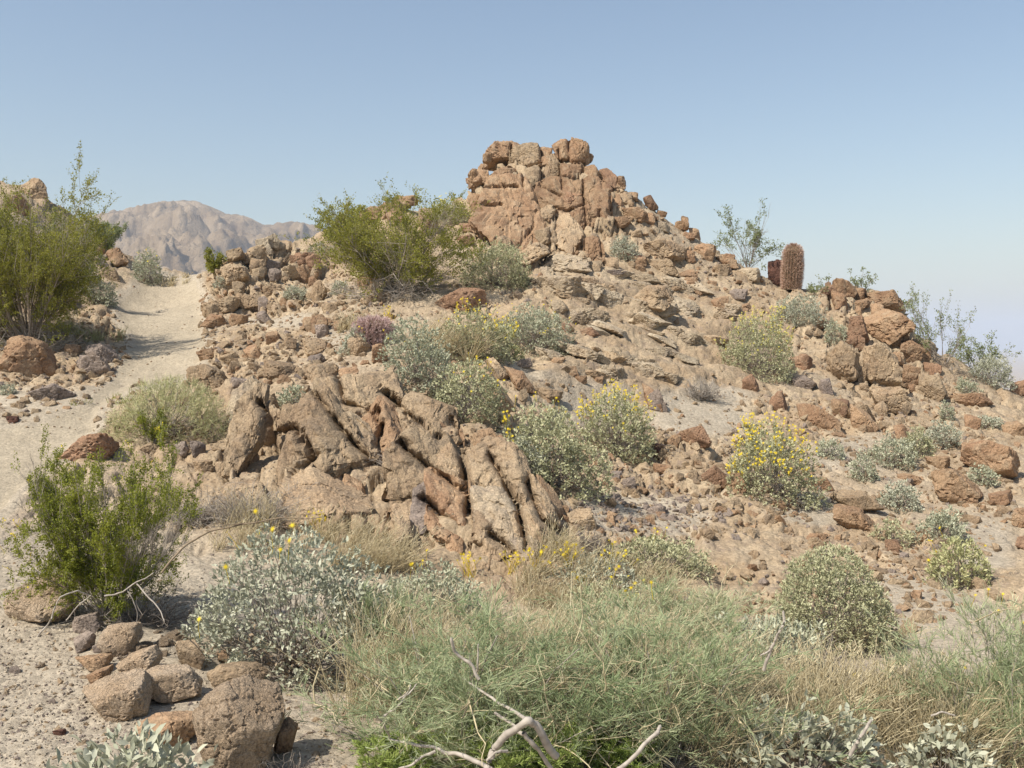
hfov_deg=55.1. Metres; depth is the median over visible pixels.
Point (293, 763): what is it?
dead shrub
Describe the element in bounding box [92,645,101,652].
rock
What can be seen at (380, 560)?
dry grass
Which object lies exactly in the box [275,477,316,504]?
dead shrub
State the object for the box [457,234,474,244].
boulder
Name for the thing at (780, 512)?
rock
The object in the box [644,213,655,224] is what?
boulder
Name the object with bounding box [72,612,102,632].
rock
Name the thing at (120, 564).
creosote bush
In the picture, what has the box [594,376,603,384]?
rock
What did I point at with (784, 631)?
brittlebush
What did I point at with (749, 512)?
rock
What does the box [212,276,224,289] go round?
brittlebush
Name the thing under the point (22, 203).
boulder
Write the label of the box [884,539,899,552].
rock
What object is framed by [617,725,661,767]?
dead branch
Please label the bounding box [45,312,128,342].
dry grass
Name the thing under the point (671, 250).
boulder
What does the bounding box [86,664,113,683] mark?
rock
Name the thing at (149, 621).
rock
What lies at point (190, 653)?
rock
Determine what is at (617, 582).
brittlebush
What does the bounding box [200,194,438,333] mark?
rock outcrop
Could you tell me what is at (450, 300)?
boulder
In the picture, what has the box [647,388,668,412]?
boulder
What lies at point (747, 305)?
rock
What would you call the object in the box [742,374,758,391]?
rock
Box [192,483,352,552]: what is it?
dry grass
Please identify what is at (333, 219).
creosote bush
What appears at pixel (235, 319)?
rock
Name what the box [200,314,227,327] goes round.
boulder
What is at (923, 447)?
brittlebush
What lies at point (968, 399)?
boulder
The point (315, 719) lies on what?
rock
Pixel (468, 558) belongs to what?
wildflower
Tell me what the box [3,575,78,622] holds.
boulder
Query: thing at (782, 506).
rock
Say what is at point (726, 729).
dry grass
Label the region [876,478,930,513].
brittlebush
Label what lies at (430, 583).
brittlebush
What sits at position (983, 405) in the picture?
boulder
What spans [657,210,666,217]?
rock
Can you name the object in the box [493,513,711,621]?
dry grass
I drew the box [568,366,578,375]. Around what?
rock
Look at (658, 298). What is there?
boulder
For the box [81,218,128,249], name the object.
creosote bush
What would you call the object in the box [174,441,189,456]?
rock
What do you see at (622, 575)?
brittlebush
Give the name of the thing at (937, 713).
dead branch
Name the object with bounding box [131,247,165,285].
brittlebush
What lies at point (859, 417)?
boulder
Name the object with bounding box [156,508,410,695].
brittlebush
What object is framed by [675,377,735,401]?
dead shrub
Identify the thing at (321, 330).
rock
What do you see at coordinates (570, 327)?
rock
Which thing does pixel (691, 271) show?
rock
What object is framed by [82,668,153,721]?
rock
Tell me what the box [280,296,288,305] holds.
rock
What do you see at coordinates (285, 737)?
rock
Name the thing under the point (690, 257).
rock
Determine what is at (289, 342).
rock
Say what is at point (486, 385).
brittlebush
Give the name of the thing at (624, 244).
brittlebush
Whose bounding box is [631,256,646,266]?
rock
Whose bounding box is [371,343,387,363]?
rock
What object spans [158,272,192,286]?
dry grass
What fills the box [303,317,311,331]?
rock
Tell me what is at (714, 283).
rock
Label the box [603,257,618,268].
rock
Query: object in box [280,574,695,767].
wispy shrub
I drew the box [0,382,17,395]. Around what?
brittlebush
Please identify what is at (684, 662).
wispy shrub
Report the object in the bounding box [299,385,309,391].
rock
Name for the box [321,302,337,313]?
rock
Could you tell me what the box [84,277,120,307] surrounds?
brittlebush
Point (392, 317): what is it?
rock
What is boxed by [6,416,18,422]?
rock
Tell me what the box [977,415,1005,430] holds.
brittlebush
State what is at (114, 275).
boulder
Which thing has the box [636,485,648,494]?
rock
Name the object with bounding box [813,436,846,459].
brittlebush
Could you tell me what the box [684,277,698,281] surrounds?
boulder
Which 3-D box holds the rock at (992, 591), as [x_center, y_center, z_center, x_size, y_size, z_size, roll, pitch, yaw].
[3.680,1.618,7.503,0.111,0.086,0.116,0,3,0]
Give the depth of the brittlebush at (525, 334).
13.78 m
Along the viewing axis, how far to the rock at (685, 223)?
21.93 m
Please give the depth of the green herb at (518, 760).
3.77 m
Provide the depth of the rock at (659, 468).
10.68 m
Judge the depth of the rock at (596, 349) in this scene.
14.52 m
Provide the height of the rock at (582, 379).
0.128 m
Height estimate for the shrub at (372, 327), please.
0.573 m
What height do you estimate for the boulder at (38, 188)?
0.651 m
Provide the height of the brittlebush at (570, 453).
1.055 m
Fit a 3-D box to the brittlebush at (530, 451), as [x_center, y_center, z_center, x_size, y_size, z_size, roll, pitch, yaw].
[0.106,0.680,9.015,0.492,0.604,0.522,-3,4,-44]
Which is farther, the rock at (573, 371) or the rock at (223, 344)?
the rock at (223, 344)
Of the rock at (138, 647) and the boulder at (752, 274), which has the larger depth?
the boulder at (752, 274)
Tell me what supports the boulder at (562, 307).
on the ground at (1006, 562)
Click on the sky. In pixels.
(885, 138)
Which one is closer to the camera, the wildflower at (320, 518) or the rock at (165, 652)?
the rock at (165, 652)
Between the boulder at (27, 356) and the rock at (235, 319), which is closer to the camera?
the boulder at (27, 356)
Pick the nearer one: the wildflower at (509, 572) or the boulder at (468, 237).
the wildflower at (509, 572)
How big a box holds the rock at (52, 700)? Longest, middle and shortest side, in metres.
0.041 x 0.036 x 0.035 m
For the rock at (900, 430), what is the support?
on the ground at (1006, 562)
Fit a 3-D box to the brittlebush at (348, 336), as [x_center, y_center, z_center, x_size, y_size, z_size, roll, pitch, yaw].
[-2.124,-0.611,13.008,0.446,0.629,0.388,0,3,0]
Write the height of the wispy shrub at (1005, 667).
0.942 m
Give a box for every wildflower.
[306,508,326,532]
[457,551,481,576]
[499,550,524,574]
[523,545,555,565]
[554,541,583,566]
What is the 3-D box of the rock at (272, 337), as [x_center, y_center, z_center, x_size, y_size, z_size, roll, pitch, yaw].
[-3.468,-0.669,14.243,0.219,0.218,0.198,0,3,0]
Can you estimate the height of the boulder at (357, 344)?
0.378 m
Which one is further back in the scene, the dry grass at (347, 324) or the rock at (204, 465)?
the dry grass at (347, 324)
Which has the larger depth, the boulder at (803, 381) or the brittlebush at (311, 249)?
the brittlebush at (311, 249)
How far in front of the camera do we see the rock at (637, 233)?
20.77 m
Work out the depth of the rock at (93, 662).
4.58 m
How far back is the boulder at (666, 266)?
20.06 m
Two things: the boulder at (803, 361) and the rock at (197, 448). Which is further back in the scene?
the boulder at (803, 361)
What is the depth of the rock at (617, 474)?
10.24 m
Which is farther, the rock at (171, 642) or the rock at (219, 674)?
the rock at (171, 642)
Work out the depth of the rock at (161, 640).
4.95 m
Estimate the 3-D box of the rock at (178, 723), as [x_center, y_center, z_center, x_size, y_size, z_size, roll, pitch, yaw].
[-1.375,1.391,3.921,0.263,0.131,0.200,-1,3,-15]
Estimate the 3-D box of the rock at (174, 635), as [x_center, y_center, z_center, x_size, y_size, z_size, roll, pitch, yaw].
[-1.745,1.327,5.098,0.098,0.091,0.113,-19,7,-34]
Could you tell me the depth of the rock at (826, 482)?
10.97 m
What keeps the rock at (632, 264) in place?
on the ground at (1006, 562)
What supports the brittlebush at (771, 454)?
on the ground at (1006, 562)
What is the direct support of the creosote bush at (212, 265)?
on the ground at (1006, 562)
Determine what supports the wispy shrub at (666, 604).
on the ground at (1006, 562)
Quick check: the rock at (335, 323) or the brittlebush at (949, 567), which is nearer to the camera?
the brittlebush at (949, 567)
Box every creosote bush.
[0,141,121,352]
[0,182,59,324]
[0,421,204,635]
[41,203,106,294]
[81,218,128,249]
[132,407,171,445]
[203,247,227,274]
[276,171,490,307]
[312,201,372,247]
[706,198,787,270]
[805,274,831,294]
[847,267,878,292]
[897,291,925,310]
[899,281,976,370]
[945,327,1021,373]
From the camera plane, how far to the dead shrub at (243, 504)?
7.67 m
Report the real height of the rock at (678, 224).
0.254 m
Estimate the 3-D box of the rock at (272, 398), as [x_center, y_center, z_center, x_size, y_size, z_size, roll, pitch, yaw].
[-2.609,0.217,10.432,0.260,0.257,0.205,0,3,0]
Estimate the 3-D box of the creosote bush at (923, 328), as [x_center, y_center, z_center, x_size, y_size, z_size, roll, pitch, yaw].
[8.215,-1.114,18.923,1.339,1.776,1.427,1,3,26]
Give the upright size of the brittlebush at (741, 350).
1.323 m
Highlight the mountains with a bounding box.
[83,200,319,274]
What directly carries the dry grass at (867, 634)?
on the ground at (1006, 562)
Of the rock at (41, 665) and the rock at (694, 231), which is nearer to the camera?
the rock at (41, 665)
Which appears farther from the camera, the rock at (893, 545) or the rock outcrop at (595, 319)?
the rock outcrop at (595, 319)
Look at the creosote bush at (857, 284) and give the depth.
20.90 m
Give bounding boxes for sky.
[0,0,1023,350]
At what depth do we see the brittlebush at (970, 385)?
17.90 m
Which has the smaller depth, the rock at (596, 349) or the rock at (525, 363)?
the rock at (525, 363)
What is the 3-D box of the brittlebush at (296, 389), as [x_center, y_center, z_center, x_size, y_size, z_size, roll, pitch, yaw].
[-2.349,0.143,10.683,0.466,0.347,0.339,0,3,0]
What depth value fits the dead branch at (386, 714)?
3.57 m
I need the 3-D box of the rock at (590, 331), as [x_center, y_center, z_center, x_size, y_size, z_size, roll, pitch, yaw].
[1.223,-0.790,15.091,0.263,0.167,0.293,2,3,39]
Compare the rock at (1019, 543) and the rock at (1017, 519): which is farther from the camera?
the rock at (1017, 519)
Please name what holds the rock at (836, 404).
on the ground at (1006, 562)
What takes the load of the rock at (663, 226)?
on the ground at (1006, 562)
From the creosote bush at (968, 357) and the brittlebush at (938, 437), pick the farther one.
the creosote bush at (968, 357)
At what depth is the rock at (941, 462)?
12.32 m
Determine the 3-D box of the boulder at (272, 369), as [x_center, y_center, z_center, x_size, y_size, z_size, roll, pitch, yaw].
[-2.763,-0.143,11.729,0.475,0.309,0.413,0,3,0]
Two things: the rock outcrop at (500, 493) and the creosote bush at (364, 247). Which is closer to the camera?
the rock outcrop at (500, 493)
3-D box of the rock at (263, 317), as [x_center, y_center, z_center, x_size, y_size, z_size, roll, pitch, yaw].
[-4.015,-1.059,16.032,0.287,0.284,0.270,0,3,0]
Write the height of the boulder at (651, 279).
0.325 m
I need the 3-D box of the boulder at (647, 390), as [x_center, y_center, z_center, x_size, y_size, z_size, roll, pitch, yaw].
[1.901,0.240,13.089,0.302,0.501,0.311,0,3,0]
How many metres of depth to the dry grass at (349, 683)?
4.62 m
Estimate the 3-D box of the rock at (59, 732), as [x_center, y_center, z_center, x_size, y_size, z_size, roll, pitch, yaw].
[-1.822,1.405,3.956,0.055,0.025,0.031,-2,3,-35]
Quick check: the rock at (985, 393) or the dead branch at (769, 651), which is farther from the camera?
the rock at (985, 393)
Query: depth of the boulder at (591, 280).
17.36 m
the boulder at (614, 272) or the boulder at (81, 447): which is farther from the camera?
the boulder at (614, 272)
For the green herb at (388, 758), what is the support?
on the ground at (1006, 562)
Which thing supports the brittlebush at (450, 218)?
on the ground at (1006, 562)
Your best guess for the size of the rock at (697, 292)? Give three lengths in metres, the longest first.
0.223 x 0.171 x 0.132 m
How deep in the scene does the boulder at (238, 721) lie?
3.62 m
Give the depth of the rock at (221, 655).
4.89 m
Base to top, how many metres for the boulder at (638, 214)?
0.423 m
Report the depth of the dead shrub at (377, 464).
8.88 m
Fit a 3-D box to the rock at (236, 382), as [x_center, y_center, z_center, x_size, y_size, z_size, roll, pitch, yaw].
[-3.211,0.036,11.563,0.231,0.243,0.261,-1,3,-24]
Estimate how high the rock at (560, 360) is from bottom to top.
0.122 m
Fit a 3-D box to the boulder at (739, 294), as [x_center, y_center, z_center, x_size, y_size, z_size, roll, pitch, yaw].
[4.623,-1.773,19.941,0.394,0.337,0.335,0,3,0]
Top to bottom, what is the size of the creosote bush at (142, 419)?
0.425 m
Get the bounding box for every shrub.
[78,570,211,629]
[83,372,231,445]
[172,489,232,526]
[184,473,308,530]
[257,749,331,767]
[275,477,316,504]
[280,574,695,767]
[322,575,443,685]
[349,313,397,346]
[358,446,424,482]
[472,556,919,767]
[472,593,763,689]
[564,555,793,657]
[568,515,618,554]
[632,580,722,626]
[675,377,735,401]
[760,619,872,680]
[853,627,990,728]
[861,572,1023,767]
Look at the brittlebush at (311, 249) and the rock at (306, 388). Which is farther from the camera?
the brittlebush at (311, 249)
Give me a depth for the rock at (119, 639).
4.79 m
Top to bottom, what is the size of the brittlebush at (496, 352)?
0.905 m
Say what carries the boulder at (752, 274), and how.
on the ground at (1006, 562)
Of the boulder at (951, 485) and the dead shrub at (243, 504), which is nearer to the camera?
the dead shrub at (243, 504)
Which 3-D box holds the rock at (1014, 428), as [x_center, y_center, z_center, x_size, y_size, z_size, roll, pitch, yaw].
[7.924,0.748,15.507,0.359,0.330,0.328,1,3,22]
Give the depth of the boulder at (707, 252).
21.02 m
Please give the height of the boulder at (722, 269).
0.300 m
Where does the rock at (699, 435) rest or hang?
on the ground at (1006, 562)
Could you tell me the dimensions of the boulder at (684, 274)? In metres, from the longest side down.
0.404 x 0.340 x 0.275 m
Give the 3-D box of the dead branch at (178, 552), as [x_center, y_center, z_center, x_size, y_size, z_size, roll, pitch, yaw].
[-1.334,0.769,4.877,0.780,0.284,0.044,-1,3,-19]
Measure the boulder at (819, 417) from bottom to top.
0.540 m
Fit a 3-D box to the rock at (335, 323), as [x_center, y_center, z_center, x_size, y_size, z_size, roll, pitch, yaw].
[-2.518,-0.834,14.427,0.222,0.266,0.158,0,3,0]
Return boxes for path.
[0,277,204,509]
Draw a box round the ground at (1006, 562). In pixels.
[0,160,1023,767]
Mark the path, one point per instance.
(176, 309)
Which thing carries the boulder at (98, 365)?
on the ground at (1006, 562)
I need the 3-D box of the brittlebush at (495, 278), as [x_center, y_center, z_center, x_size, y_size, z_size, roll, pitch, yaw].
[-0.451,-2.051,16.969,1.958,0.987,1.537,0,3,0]
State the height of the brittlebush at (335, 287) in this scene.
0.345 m
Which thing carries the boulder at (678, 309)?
on the ground at (1006, 562)
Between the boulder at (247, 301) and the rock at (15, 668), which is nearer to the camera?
the rock at (15, 668)
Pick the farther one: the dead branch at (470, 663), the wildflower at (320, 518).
the wildflower at (320, 518)
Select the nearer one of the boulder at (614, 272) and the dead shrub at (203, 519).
the dead shrub at (203, 519)
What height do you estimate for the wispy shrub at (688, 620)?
0.526 m
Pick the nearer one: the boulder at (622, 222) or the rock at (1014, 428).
the rock at (1014, 428)
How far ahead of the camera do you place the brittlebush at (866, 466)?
11.60 m
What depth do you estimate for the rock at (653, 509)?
9.49 m
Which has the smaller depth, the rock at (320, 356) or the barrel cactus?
the rock at (320, 356)
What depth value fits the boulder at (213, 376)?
11.99 m
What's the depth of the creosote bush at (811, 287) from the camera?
20.40 m
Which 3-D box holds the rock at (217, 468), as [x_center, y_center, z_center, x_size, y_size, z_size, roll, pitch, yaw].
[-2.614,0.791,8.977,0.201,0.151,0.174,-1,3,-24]
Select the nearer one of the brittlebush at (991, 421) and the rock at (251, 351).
the rock at (251, 351)
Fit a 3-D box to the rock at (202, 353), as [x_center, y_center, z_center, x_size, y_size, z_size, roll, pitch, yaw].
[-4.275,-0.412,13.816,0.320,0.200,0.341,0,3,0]
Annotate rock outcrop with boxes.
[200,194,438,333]
[210,363,563,575]
[465,137,637,275]
[504,269,748,383]
[820,278,954,414]
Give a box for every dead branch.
[37,573,164,636]
[161,513,319,573]
[376,684,416,739]
[390,738,507,767]
[450,637,479,679]
[465,679,559,767]
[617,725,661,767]
[760,610,784,670]
[848,719,871,756]
[931,711,955,716]
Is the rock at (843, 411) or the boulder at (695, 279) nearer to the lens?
the rock at (843, 411)
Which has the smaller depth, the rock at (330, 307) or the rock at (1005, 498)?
the rock at (1005, 498)
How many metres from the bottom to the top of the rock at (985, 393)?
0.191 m
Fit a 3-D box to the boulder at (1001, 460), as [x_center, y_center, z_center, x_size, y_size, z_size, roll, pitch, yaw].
[6.024,0.974,12.384,0.671,0.578,0.624,2,3,33]
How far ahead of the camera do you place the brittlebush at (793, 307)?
19.19 m
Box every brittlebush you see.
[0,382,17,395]
[37,718,217,767]
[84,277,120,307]
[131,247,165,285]
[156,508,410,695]
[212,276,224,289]
[276,284,307,299]
[276,382,305,407]
[307,240,332,253]
[329,280,351,295]
[334,315,366,355]
[375,311,470,396]
[377,550,507,629]
[429,352,524,431]
[435,193,471,224]
[438,297,538,364]
[445,236,535,291]
[487,300,576,357]
[492,314,524,360]
[502,392,626,504]
[506,271,530,287]
[510,427,550,482]
[532,542,679,595]
[553,567,657,620]
[569,378,669,465]
[594,527,730,584]
[607,234,640,260]
[695,305,807,383]
[714,611,836,686]
[714,688,895,767]
[721,411,834,512]
[762,541,926,660]
[771,291,831,325]
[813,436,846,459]
[824,317,848,345]
[846,448,893,482]
[863,430,921,471]
[868,516,920,549]
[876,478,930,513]
[892,718,1000,767]
[900,424,936,457]
[904,504,970,543]
[915,419,963,449]
[920,527,1008,590]
[937,399,956,421]
[954,376,983,393]
[967,462,1001,486]
[968,353,1018,390]
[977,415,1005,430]
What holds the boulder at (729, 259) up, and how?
on the ground at (1006, 562)
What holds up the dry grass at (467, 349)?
on the ground at (1006, 562)
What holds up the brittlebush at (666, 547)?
on the ground at (1006, 562)
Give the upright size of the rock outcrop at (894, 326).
2.506 m
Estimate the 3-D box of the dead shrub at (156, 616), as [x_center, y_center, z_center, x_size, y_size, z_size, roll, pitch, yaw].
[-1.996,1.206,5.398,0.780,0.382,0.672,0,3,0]
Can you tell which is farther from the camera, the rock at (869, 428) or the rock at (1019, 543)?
the rock at (869, 428)
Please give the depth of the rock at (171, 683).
4.33 m
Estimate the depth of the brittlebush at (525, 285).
16.98 m
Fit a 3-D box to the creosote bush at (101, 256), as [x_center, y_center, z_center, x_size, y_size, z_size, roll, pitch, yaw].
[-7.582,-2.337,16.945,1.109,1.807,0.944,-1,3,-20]
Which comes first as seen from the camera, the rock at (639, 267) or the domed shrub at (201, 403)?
the domed shrub at (201, 403)
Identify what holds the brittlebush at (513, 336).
on the ground at (1006, 562)
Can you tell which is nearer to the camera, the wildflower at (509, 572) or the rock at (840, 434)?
the wildflower at (509, 572)
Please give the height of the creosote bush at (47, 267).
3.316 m
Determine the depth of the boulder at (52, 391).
11.42 m
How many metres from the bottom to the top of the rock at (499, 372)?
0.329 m
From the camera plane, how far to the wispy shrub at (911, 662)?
4.57 m
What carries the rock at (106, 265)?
on the ground at (1006, 562)
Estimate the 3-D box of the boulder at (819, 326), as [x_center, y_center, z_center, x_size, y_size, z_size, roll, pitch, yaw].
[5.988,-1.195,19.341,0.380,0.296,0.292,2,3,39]
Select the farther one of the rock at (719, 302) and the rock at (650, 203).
the rock at (650, 203)
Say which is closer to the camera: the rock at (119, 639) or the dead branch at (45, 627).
the dead branch at (45, 627)
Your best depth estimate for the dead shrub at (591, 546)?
7.90 m
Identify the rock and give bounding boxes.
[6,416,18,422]
[9,665,20,672]
[35,662,45,667]
[48,698,55,703]
[52,728,66,735]
[64,344,82,353]
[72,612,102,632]
[73,630,95,653]
[75,653,113,671]
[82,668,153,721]
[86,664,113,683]
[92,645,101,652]
[96,622,143,656]
[97,259,108,268]
[116,644,162,672]
[134,644,147,650]
[134,710,194,747]
[139,442,157,453]
[140,641,153,646]
[142,616,157,623]
[146,664,202,702]
[154,635,168,646]
[162,650,167,656]
[163,639,175,646]
[165,629,187,640]
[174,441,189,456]
[175,639,205,669]
[190,440,205,457]
[193,459,213,472]
[196,348,216,360]
[206,661,267,686]
[214,462,223,478]
[215,462,223,477]
[217,341,229,347]
[217,650,227,662]
[219,351,239,363]
[229,314,248,325]
[230,377,246,388]
[243,344,261,358]
[248,362,261,369]
[256,310,270,323]
[265,331,280,344]
[268,392,279,408]
[273,717,297,753]
[276,374,291,383]
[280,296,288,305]
[284,337,296,348]
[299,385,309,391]
[302,338,326,355]
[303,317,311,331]
[307,353,325,362]
[311,717,324,721]
[315,324,328,337]
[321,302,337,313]
[333,318,346,330]
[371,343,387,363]
[386,313,396,319]
[485,357,509,379]
[517,358,532,368]
[535,387,563,400]
[551,357,565,363]
[560,323,574,332]
[567,508,596,530]
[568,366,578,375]
[575,375,586,383]
[580,327,600,336]
[591,347,600,351]
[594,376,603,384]
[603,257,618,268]
[611,471,622,478]
[619,351,632,359]
[622,476,635,488]
[627,261,635,267]
[631,229,641,237]
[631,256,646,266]
[634,264,645,271]
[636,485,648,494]
[643,195,658,210]
[647,505,665,514]
[649,443,665,459]
[653,463,672,474]
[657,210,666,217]
[657,222,668,233]
[667,434,680,447]
[675,221,687,231]
[677,425,711,449]
[682,218,688,229]
[685,250,695,263]
[686,269,695,273]
[689,228,700,240]
[694,290,702,295]
[701,465,728,488]
[708,280,716,285]
[711,296,728,308]
[715,506,726,512]
[731,471,746,494]
[742,303,750,309]
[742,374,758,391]
[747,510,758,516]
[774,500,788,510]
[776,511,784,514]
[804,476,834,490]
[806,533,827,540]
[818,378,833,395]
[831,398,850,418]
[831,432,845,437]
[833,398,849,417]
[834,383,845,388]
[867,426,872,431]
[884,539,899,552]
[893,424,907,439]
[897,473,921,484]
[924,456,949,468]
[964,414,981,429]
[971,391,987,397]
[986,588,1002,600]
[988,490,1012,505]
[1001,421,1023,436]
[1011,507,1023,527]
[1015,536,1023,548]
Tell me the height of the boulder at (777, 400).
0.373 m
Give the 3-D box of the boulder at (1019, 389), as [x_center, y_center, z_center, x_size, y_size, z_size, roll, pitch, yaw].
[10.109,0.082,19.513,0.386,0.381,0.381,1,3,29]
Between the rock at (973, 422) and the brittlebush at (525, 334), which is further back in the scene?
the rock at (973, 422)
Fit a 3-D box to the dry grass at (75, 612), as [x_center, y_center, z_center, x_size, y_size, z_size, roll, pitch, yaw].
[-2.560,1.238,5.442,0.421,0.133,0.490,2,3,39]
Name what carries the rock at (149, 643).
on the ground at (1006, 562)
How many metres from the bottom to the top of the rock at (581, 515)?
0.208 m
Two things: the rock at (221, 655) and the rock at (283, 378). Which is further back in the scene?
the rock at (283, 378)
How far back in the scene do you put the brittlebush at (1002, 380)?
19.14 m
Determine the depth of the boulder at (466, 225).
20.73 m
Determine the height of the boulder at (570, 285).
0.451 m
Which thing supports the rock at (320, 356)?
on the ground at (1006, 562)
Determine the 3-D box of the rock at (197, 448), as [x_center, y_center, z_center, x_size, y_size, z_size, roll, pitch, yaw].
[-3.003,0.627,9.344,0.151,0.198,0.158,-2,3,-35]
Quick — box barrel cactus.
[779,243,804,289]
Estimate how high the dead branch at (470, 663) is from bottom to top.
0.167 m
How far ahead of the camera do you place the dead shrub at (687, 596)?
6.56 m
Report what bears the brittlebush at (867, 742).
on the ground at (1006, 562)
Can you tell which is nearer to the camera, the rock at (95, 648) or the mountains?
the rock at (95, 648)
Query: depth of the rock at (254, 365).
12.29 m
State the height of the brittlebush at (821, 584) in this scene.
0.790 m
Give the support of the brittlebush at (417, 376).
on the ground at (1006, 562)
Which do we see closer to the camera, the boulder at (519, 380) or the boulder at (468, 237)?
the boulder at (519, 380)
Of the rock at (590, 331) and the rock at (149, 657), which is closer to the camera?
the rock at (149, 657)
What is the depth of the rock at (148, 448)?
9.35 m
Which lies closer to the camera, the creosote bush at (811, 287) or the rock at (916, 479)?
the rock at (916, 479)
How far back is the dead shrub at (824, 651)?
5.50 m
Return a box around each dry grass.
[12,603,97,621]
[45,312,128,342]
[69,389,145,405]
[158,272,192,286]
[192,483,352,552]
[251,569,784,748]
[298,501,445,575]
[320,309,381,333]
[391,308,509,365]
[437,588,904,767]
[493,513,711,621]
[707,625,1017,767]
[818,595,955,654]
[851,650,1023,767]
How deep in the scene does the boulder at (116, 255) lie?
20.29 m
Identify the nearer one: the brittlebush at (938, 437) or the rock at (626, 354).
the brittlebush at (938, 437)
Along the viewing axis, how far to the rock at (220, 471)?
8.91 m
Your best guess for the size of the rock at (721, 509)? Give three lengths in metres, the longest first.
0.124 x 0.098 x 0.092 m
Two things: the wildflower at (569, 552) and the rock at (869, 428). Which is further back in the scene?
the rock at (869, 428)
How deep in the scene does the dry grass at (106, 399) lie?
11.30 m
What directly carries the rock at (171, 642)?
on the ground at (1006, 562)
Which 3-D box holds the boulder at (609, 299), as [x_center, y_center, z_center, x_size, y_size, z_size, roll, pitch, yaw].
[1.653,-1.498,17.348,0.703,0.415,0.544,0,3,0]
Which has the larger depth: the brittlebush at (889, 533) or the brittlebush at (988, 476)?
the brittlebush at (988, 476)
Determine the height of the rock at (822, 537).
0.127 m
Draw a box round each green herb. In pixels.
[349,719,455,767]
[412,713,597,767]
[565,716,662,767]
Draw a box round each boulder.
[0,335,57,376]
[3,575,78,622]
[6,194,29,215]
[23,177,48,202]
[28,383,76,399]
[58,432,119,460]
[77,355,110,374]
[85,343,118,362]
[100,266,119,281]
[106,247,128,266]
[186,364,227,388]
[192,674,285,767]
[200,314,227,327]
[235,293,260,308]
[263,359,296,378]
[347,333,370,355]
[435,288,486,312]
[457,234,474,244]
[459,223,471,232]
[477,361,516,413]
[504,366,534,392]
[534,275,584,296]
[549,300,568,313]
[582,278,599,283]
[598,288,623,308]
[606,269,625,274]
[614,216,630,228]
[622,207,646,222]
[630,274,662,284]
[633,285,673,312]
[642,383,662,411]
[643,238,685,262]
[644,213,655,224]
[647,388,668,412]
[650,258,679,276]
[671,303,680,313]
[679,271,697,277]
[683,231,696,240]
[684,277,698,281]
[694,243,716,260]
[713,264,730,275]
[715,253,738,268]
[729,289,747,301]
[738,267,760,282]
[767,259,781,284]
[768,390,787,410]
[790,354,812,369]
[792,375,816,388]
[796,403,841,431]
[815,316,826,328]
[832,504,874,531]
[833,489,886,510]
[849,403,875,421]
[850,404,879,431]
[931,468,983,503]
[949,393,993,405]
[952,393,987,406]
[959,438,1019,478]
[1010,380,1023,395]
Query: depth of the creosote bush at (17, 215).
14.60 m
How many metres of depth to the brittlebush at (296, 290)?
16.95 m
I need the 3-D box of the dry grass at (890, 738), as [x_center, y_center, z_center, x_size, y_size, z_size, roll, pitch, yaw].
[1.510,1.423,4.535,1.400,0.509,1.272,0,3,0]
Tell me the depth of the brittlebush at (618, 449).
11.08 m
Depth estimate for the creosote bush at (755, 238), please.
21.52 m
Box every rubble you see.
[0,190,1020,632]
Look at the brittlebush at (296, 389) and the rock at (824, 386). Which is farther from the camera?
the rock at (824, 386)
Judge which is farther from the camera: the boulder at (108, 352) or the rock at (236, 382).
the boulder at (108, 352)
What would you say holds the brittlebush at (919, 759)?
on the ground at (1006, 562)
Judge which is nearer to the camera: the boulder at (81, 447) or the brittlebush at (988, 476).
the boulder at (81, 447)
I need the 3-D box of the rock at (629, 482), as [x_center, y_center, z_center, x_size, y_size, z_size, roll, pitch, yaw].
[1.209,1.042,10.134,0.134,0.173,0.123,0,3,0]
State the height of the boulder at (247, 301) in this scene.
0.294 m
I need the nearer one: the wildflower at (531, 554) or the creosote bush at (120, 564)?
the creosote bush at (120, 564)
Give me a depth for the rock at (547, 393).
11.98 m
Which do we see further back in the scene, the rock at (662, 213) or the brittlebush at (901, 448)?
the rock at (662, 213)
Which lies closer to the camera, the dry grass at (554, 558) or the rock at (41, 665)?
the rock at (41, 665)
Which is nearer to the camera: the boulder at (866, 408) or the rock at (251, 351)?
the rock at (251, 351)
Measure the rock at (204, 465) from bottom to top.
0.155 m
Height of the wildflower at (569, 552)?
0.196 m
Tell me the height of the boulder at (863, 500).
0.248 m
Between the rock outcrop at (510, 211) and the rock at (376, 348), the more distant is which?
the rock outcrop at (510, 211)
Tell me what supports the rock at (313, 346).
on the ground at (1006, 562)
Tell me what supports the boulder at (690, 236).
on the ground at (1006, 562)
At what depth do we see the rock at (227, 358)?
13.55 m
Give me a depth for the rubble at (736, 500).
11.10 m
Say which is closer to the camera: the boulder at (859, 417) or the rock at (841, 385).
the boulder at (859, 417)
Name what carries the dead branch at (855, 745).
on the ground at (1006, 562)
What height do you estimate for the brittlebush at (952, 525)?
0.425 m
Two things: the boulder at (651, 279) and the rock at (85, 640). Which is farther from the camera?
the boulder at (651, 279)
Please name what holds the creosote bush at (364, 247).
on the ground at (1006, 562)
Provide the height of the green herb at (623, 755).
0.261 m
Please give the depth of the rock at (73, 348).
13.80 m
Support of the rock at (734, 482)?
on the ground at (1006, 562)

